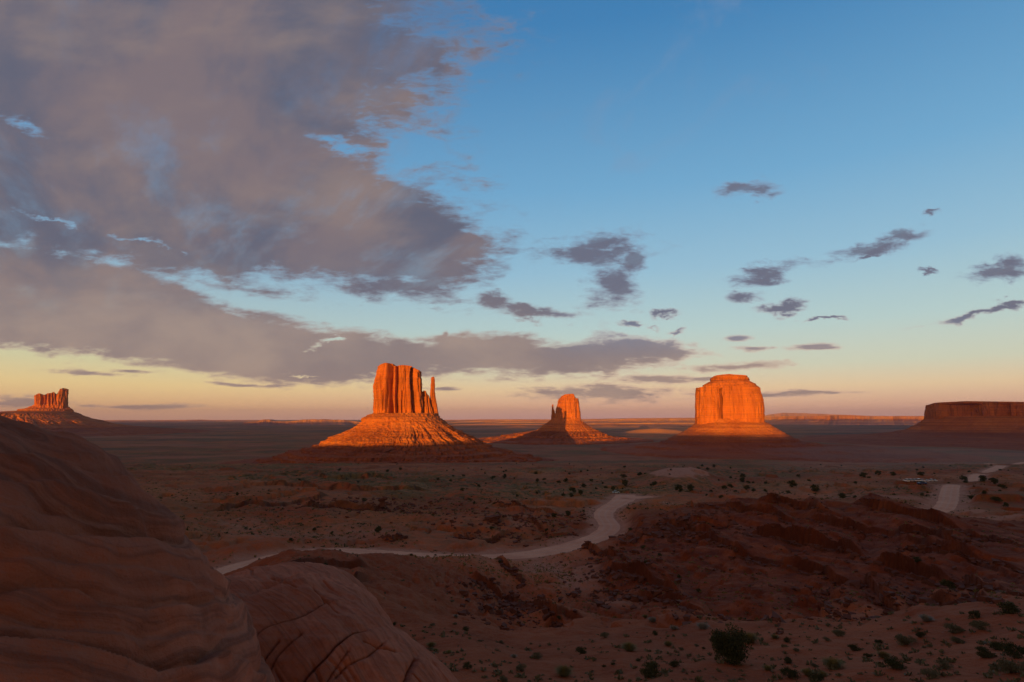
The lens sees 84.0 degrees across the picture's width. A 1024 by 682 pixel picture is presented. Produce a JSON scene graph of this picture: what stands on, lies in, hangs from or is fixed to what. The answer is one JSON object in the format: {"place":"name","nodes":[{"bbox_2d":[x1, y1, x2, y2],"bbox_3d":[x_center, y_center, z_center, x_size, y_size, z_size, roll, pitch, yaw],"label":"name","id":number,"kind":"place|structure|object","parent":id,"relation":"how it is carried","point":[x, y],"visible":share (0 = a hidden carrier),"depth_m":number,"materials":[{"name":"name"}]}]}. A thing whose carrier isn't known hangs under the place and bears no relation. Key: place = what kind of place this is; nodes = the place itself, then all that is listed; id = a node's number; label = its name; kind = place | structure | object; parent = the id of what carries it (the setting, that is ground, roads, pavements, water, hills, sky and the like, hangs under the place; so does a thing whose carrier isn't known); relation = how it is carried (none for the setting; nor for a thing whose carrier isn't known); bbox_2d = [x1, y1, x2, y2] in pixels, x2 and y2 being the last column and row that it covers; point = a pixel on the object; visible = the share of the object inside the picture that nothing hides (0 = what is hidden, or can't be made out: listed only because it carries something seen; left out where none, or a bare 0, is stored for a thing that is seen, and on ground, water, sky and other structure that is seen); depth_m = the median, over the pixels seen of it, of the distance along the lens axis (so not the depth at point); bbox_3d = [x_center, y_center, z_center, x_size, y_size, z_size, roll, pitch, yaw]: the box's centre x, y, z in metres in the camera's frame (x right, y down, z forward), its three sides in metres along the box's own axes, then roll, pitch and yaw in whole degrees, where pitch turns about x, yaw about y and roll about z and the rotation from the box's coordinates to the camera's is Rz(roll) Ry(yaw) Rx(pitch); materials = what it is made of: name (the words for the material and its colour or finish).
{"place":"outdoors","nodes":[
{"label":"outdoors","id":0,"kind":"place"},
{"bbox_2d":[104,420,258,421],"bbox_3d":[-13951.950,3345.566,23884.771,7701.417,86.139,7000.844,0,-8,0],"label":"hills","id":1,"kind":"structure","parent":0,"point":[181,420],"depth_m":22164.29,"materials":[{"name":"brown stone"}]},
{"bbox_2d":[243,419,358,425],"bbox_3d":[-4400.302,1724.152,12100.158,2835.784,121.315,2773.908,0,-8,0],"label":"hills","id":2,"kind":"structure","parent":0,"point":[266,422],"depth_m":11523.75,"materials":[{"name":"brown stone"}]},
{"bbox_2d":[216,495,634,573],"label":"road","id":3,"kind":"structure","parent":0,"point":[608,524],"depth_m":202.05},
{"bbox_2d":[0,0,1023,419],"label":"sky","id":4,"kind":"structure","parent":0,"point":[210,209],"materials":[{"name":"blue"}]},
{"bbox_2d":[81,420,1023,681],"bbox_3d":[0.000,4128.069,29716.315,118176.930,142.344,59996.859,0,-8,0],"label":"ground","id":5,"kind":"structure","parent":0,"point":[202,453],"depth_m":172.09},
{"bbox_2d":[0,388,212,435],"bbox_3d":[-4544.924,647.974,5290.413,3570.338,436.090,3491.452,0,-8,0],"label":"butte","id":6,"kind":"object","parent":5,"relation":"on","point":[52,411],"visible":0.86,"depth_m":5179.64,"materials":[{"name":"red stone"}]},
{"bbox_2d":[0,415,275,681],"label":"slickrock boulder","id":7,"kind":"object","parent":5,"relation":"on","point":[109,572],"visible":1,"depth_m":2.43,"materials":[{"name":"brown stone"}]},
{"bbox_2d":[225,561,458,681],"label":"slickrock ledge","id":8,"kind":"object","parent":5,"relation":"on","point":[316,622],"visible":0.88,"depth_m":5.62,"materials":[{"name":"red stone"}]},
{"bbox_2d":[374,526,381,531],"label":"juniper shrub","id":9,"kind":"object","parent":5,"relation":"on","point":[377,529],"visible":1,"depth_m":220.19,"materials":[{"name":"plant"}]},
{"bbox_2d":[378,496,387,506],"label":"balanced rock","id":10,"kind":"object","parent":5,"relation":"on","point":[382,503],"visible":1,"depth_m":290.96,"materials":[{"name":"brown stone"}]},
{"bbox_2d":[219,363,555,463],"bbox_3d":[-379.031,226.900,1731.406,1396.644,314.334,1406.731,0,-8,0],"label":"butte","id":11,"kind":"object","parent":5,"relation":"on","point":[403,422],"visible":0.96,"depth_m":1604.82,"materials":[{"name":"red stone"}]},
{"bbox_2d":[425,642,435,646],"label":"straw bush","id":12,"kind":"object","parent":5,"relation":"on","point":[431,644],"visible":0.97,"depth_m":58.77,"materials":[{"name":"green plant"}]},
{"bbox_2d":[462,661,472,668],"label":"dark shrub","id":13,"kind":"object","parent":5,"relation":"on","point":[467,665],"visible":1,"depth_m":44.36,"materials":[{"name":"green plant"}]},
{"bbox_2d":[485,515,501,522],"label":"rock slab","id":14,"kind":"object","parent":5,"relation":"on","point":[493,518],"visible":0.99,"depth_m":248.52,"materials":[{"name":"brown stone"}]},
{"bbox_2d":[499,676,507,681],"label":"sagebrush","id":15,"kind":"object","parent":5,"relation":"on","point":[503,679],"visible":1,"depth_m":40.87,"materials":[{"name":"green plant"}]},
{"bbox_2d":[515,663,526,671],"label":"sagebrush","id":16,"kind":"object","parent":5,"relation":"on","point":[520,667],"visible":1,"depth_m":45.11,"materials":[{"name":"green plant"}]},
{"bbox_2d":[532,652,542,658],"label":"sagebrush","id":17,"kind":"object","parent":5,"relation":"on","point":[538,655],"visible":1,"depth_m":52.68,"materials":[{"name":"green plant"}]},
{"bbox_2d":[553,664,574,676],"bbox_3d":[4.080,25.802,44.504,2.016,0.836,2.310,2,-8,-14],"label":"straw bush","id":18,"kind":"object","parent":5,"relation":"on","point":[564,670],"visible":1,"depth_m":44.46,"materials":[{"name":"green plant"}]},
{"bbox_2d":[478,394,653,444],"bbox_3d":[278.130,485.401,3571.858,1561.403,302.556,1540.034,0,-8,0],"label":"butte","id":19,"kind":"object","parent":5,"relation":"on","point":[565,425],"visible":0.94,"depth_m":3376.90,"materials":[{"name":"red stone"}]},
{"bbox_2d":[136,463,1021,584],"bbox_3d":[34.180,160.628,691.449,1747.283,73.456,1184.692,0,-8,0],"label":"dry scrub","id":20,"kind":"object","parent":5,"relation":"on","point":[426,556],"visible":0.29,"depth_m":249.85,"materials":[{"name":"green plant"}]},
{"bbox_2d":[575,646,586,653],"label":"dark shrub","id":21,"kind":"object","parent":5,"relation":"on","point":[581,650],"visible":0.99,"depth_m":56.37,"materials":[{"name":"green plant"}]},
{"bbox_2d":[144,463,1023,550],"bbox_3d":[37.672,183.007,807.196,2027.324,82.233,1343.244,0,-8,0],"label":"dark scrub","id":22,"kind":"object","parent":5,"relation":"on","point":[926,495],"visible":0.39,"depth_m":284.98,"materials":[{"name":"green plant"}]},
{"bbox_2d":[599,632,609,637],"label":"sagebrush","id":23,"kind":"object","parent":5,"relation":"on","point":[603,634],"visible":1,"depth_m":64.69,"materials":[{"name":"green plant"}]},
{"bbox_2d":[199,496,1023,681],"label":"grey scrub","id":24,"kind":"object","parent":5,"relation":"on","point":[990,673],"visible":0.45,"depth_m":46.72,"materials":[{"name":"plant"}]},
{"bbox_2d":[622,479,628,485],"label":"juniper shrub","id":25,"kind":"object","parent":5,"relation":"on","point":[624,482],"visible":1,"depth_m":449.27,"materials":[{"name":"green plant"}]},
{"bbox_2d":[621,641,638,651],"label":"straw bush","id":26,"kind":"object","parent":5,"relation":"on","point":[628,646],"visible":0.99,"depth_m":56.36,"materials":[{"name":"plant"}]},
{"bbox_2d":[271,488,1023,633],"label":"rubble","id":27,"kind":"object","parent":5,"relation":"on","point":[675,531],"visible":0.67,"depth_m":131.12,"materials":[{"name":"brown stone"}]},
{"bbox_2d":[640,660,662,677],"bbox_3d":[10.052,23.730,41.213,1.923,1.227,1.534,3,-8,-19],"label":"dark shrub","id":28,"kind":"object","parent":5,"relation":"on","point":[653,667],"visible":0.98,"depth_m":40.98,"materials":[{"name":"green plant"}]},
{"bbox_2d":[647,616,655,621],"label":"pale brush","id":29,"kind":"object","parent":5,"relation":"on","point":[652,619],"visible":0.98,"depth_m":89.52,"materials":[{"name":"plant"}]},
{"bbox_2d":[664,640,671,645],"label":"straw bush","id":30,"kind":"object","parent":5,"relation":"on","point":[666,643],"visible":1,"depth_m":59.76,"materials":[{"name":"plant"}]},
{"bbox_2d":[668,658,679,666],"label":"dark shrub","id":31,"kind":"object","parent":5,"relation":"on","point":[673,663],"visible":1,"depth_m":44.20,"materials":[{"name":"green plant"}]},
{"bbox_2d":[674,484,682,491],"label":"juniper shrub","id":32,"kind":"object","parent":5,"relation":"on","point":[680,486],"visible":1,"depth_m":357.31,"materials":[{"name":"green plant"}]},
{"bbox_2d":[687,484,694,490],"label":"juniper shrub","id":33,"kind":"object","parent":5,"relation":"on","point":[690,487],"visible":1,"depth_m":365.61,"materials":[{"name":"green plant"}]},
{"bbox_2d":[696,622,709,628],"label":"pale brush","id":34,"kind":"object","parent":5,"relation":"on","point":[700,625],"visible":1,"depth_m":66.55,"materials":[{"name":"plant"}]},
{"bbox_2d":[708,622,751,665],"bbox_3d":[17.502,24.323,45.696,3.329,3.101,3.353,-1,-8,9],"label":"juniper tree","id":35,"kind":"object","parent":5,"relation":"on","point":[728,645],"visible":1,"depth_m":45.11,"materials":[{"name":"green plant"}]},
{"bbox_2d":[745,630,761,642],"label":"straw bush","id":36,"kind":"object","parent":5,"relation":"on","point":[753,638],"visible":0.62,"depth_m":58.09,"materials":[{"name":"plant"}]},
{"bbox_2d":[513,498,1023,626],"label":"yellow tufts","id":37,"kind":"object","parent":5,"relation":"on","point":[740,618],"visible":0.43,"depth_m":125.05,"materials":[{"name":"green plant"}]},
{"bbox_2d":[763,664,773,670],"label":"straw bush","id":38,"kind":"object","parent":5,"relation":"on","point":[767,667],"visible":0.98,"depth_m":41.81,"materials":[{"name":"plant"}]},
{"bbox_2d":[783,655,791,662],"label":"dark shrub","id":39,"kind":"object","parent":5,"relation":"on","point":[788,659],"visible":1,"depth_m":44.59,"materials":[{"name":"green plant"}]},
{"bbox_2d":[780,667,800,678],"bbox_3d":[19.360,23.117,39.596,1.289,0.758,1.352,0,-8,-1],"label":"dark shrub","id":40,"kind":"object","parent":5,"relation":"on","point":[789,671],"visible":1,"depth_m":39.53,"materials":[{"name":"green plant"}]},
{"bbox_2d":[787,480,797,486],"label":"juniper shrub","id":41,"kind":"object","parent":5,"relation":"on","point":[792,483],"visible":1,"depth_m":385.74,"materials":[{"name":"green plant"}]},
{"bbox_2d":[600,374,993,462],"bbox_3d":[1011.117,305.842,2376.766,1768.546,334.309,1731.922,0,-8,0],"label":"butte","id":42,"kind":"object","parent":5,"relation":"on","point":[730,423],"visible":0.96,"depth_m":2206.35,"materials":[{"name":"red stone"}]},
{"bbox_2d":[798,668,814,675],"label":"straw bush","id":43,"kind":"object","parent":5,"relation":"on","point":[805,670],"visible":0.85,"depth_m":40.07,"materials":[{"name":"plant"}]},
{"bbox_2d":[810,484,819,490],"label":"juniper shrub","id":44,"kind":"object","parent":5,"relation":"on","point":[813,486],"visible":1,"depth_m":352.63,"materials":[{"name":"green plant"}]},
{"bbox_2d":[807,672,824,681],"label":"dark shrub","id":45,"kind":"object","parent":5,"relation":"on","point":[819,676],"visible":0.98,"depth_m":37.98,"materials":[{"name":"green plant"}]},
{"bbox_2d":[816,671,828,676],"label":"straw bush","id":46,"kind":"object","parent":5,"relation":"on","point":[823,673],"visible":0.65,"depth_m":39.26,"materials":[{"name":"plant"}]},
{"bbox_2d":[819,656,848,669],"bbox_3d":[23.223,23.278,41.144,2.131,0.846,2.119,-1,-8,8],"label":"straw bush","id":47,"kind":"object","parent":5,"relation":"on","point":[830,662],"visible":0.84,"depth_m":41.05,"materials":[{"name":"plant"}]},
{"bbox_2d":[831,628,845,636],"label":"sagebrush","id":48,"kind":"object","parent":5,"relation":"on","point":[838,632],"visible":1,"depth_m":57.04,"materials":[{"name":"green plant"}]},
{"bbox_2d":[838,492,846,497],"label":"juniper shrub","id":49,"kind":"object","parent":5,"relation":"on","point":[842,495],"visible":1,"depth_m":304.82,"materials":[{"name":"green plant"}]},
{"bbox_2d":[847,643,861,650],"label":"dark shrub","id":50,"kind":"object","parent":5,"relation":"on","point":[854,647],"visible":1,"depth_m":50.87,"materials":[{"name":"green plant"}]},
{"bbox_2d":[859,472,866,477],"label":"juniper shrub","id":51,"kind":"object","parent":5,"relation":"on","point":[862,474],"visible":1,"depth_m":499.18,"materials":[{"name":"green plant"}]},
{"bbox_2d":[876,650,891,657],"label":"straw bush","id":52,"kind":"object","parent":5,"relation":"on","point":[883,654],"visible":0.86,"depth_m":46.52,"materials":[{"name":"plant"}]},
{"bbox_2d":[882,655,906,669],"bbox_3d":[25.692,21.651,38.218,1.703,0.776,1.343,7,-11,-44],"label":"dark shrub","id":53,"kind":"object","parent":5,"relation":"on","point":[896,664],"visible":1,"depth_m":38.05,"materials":[{"name":"green plant"}]},
{"bbox_2d":[894,635,918,645],"bbox_3d":[35.138,26.616,50.724,1.882,1.002,1.989,-5,-9,35],"label":"sagebrush","id":54,"kind":"object","parent":5,"relation":"on","point":[903,640],"visible":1,"depth_m":50.58,"materials":[{"name":"green plant"}]},
{"bbox_2d":[796,401,1023,449],"bbox_3d":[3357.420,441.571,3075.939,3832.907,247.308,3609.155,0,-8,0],"label":"mesa","id":55,"kind":"structure","parent":5,"relation":"on","point":[988,424],"depth_m":3212.39,"materials":[{"name":"red stone"}]},
{"bbox_2d":[912,556,921,561],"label":"juniper shrub","id":56,"kind":"object","parent":5,"relation":"on","point":[916,558],"visible":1,"depth_m":113.97,"materials":[{"name":"green plant"}]},
{"bbox_2d":[914,630,925,637],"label":"dark shrub","id":57,"kind":"object","parent":5,"relation":"on","point":[920,634],"visible":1,"depth_m":51.62,"materials":[{"name":"green plant"}]},
{"bbox_2d":[918,613,935,621],"bbox_3d":[41.179,27.485,56.552,1.863,0.768,1.883,3,-8,-21],"label":"pale brush","id":58,"kind":"object","parent":5,"relation":"on","point":[926,618],"visible":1,"depth_m":56.41,"materials":[{"name":"grey plant"}]},
{"bbox_2d":[920,667,942,678],"bbox_3d":[26.172,20.728,35.535,1.196,0.570,0.953,-6,-10,37],"label":"sagebrush","id":59,"kind":"object","parent":5,"relation":"on","point":[930,672],"visible":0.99,"depth_m":35.38,"materials":[{"name":"green plant"}]},
{"bbox_2d":[933,659,953,669],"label":"sagebrush","id":60,"kind":"object","parent":5,"relation":"on","point":[944,666],"visible":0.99,"depth_m":37.78,"materials":[{"name":"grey plant"}]},
{"bbox_2d":[940,579,955,589],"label":"juniper shrub","id":61,"kind":"object","parent":5,"relation":"on","point":[947,583],"visible":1,"depth_m":85.86,"materials":[{"name":"green plant"}]},
{"bbox_2d":[943,622,963,633],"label":"sagebrush","id":62,"kind":"object","parent":5,"relation":"on","point":[954,628],"visible":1,"depth_m":51.50,"materials":[{"name":"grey plant"}]},
{"bbox_2d":[950,635,966,642],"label":"sagebrush","id":63,"kind":"object","parent":5,"relation":"on","point":[956,639],"visible":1,"depth_m":48.50,"materials":[{"name":"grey plant"}]},
{"bbox_2d":[959,475,967,479],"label":"juniper shrub","id":64,"kind":"object","parent":5,"relation":"on","point":[962,477],"visible":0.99,"depth_m":432.29,"materials":[{"name":"green plant"}]},
{"bbox_2d":[968,609,979,618],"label":"juniper shrub","id":65,"kind":"object","parent":5,"relation":"on","point":[976,613],"visible":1,"depth_m":54.65,"materials":[{"name":"green plant"}]},
{"bbox_2d":[969,620,990,629],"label":"sagebrush","id":66,"kind":"object","parent":5,"relation":"on","point":[978,624],"visible":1,"depth_m":50.76,"materials":[{"name":"green plant"}]},
{"bbox_2d":[978,475,987,481],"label":"juniper shrub","id":67,"kind":"object","parent":5,"relation":"on","point":[982,478],"visible":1,"depth_m":401.37,"materials":[{"name":"green plant"}]},
{"bbox_2d":[974,646,992,657],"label":"dark shrub","id":68,"kind":"object","parent":5,"relation":"on","point":[985,651],"visible":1,"depth_m":39.43,"materials":[{"name":"green plant"}]},
{"bbox_2d":[990,477,997,483],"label":"juniper shrub","id":69,"kind":"object","parent":5,"relation":"on","point":[994,480],"visible":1,"depth_m":361.33,"materials":[{"name":"green plant"}]},
{"bbox_2d":[987,641,1002,649],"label":"dark shrub","id":70,"kind":"object","parent":5,"relation":"on","point":[995,644],"visible":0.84,"depth_m":42.27,"materials":[{"name":"green plant"}]},
{"bbox_2d":[990,496,1002,501],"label":"juniper shrub","id":71,"kind":"object","parent":5,"relation":"on","point":[995,498],"visible":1,"depth_m":249.57,"materials":[{"name":"green plant"}]},
{"bbox_2d":[998,484,1007,488],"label":"juniper shrub","id":72,"kind":"object","parent":5,"relation":"on","point":[1002,486],"visible":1,"depth_m":330.34,"materials":[{"name":"green plant"}]},
{"bbox_2d":[996,600,1021,613],"bbox_3d":[46.718,25.119,53.422,2.109,1.222,1.818,0,-8,-3],"label":"juniper shrub","id":73,"kind":"object","parent":5,"relation":"on","point":[1009,607],"visible":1,"depth_m":53.35,"materials":[{"name":"green plant"}]},
{"bbox_2d":[995,658,1023,673],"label":"sagebrush","id":74,"kind":"object","parent":5,"relation":"on","point":[1009,666],"visible":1,"depth_m":35.11,"materials":[{"name":"green plant"}]},
{"bbox_2d":[999,640,1023,658],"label":"dark shrub","id":75,"kind":"object","parent":5,"relation":"on","point":[1008,648],"visible":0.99,"depth_m":38.16,"materials":[{"name":"green plant"}]},
{"bbox_2d":[445,418,679,421],"bbox_3d":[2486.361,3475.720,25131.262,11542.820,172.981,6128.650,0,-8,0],"label":"hills","id":76,"kind":"structure","parent":0,"point":[543,419],"depth_m":23840.08,"materials":[{"name":"brown stone"}]},
{"bbox_2d":[449,418,694,423],"bbox_3d":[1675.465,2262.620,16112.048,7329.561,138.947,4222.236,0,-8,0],"label":"hills","id":77,"kind":"structure","parent":0,"point":[680,419],"depth_m":15204.06,"materials":[{"name":"brown stone"}]},
{"bbox_2d":[451,422,693,425],"bbox_3d":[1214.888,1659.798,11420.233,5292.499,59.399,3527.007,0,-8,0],"label":"hills","id":78,"kind":"structure","parent":0,"point":[608,423],"depth_m":10355.01,"materials":[{"name":"brown stone"}]},
{"bbox_2d":[496,421,694,422],"bbox_3d":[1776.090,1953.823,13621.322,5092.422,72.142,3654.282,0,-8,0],"label":"hills","id":79,"kind":"structure","parent":0,"point":[588,421],"depth_m":12772.35,"materials":[{"name":"brown stone"}]},
{"bbox_2d":[621,496,651,498],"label":"road","id":80,"kind":"structure","parent":0,"point":[637,497],"depth_m":342.80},
{"bbox_2d":[765,413,860,415],"bbox_3d":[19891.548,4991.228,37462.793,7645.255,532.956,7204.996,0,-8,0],"label":"hills","id":81,"kind":"structure","parent":0,"point":[793,414],"depth_m":37107.08,"materials":[{"name":"brown stone"}]},
{"bbox_2d":[764,415,923,424],"bbox_3d":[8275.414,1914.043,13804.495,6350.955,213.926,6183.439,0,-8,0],"label":"hills","id":82,"kind":"structure","parent":0,"point":[845,420],"depth_m":12574.03,"materials":[{"name":"stone"}]},
{"bbox_2d":[933,484,959,512],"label":"road","id":83,"kind":"structure","parent":0,"point":[948,499],"depth_m":277.66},
{"bbox_2d":[967,474,985,481],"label":"road","id":84,"kind":"structure","parent":0,"point":[973,477],"depth_m":479.37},
{"bbox_2d":[982,465,1005,472],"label":"road","id":85,"kind":"structure","parent":0,"point":[994,468],"depth_m":714.21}
]}

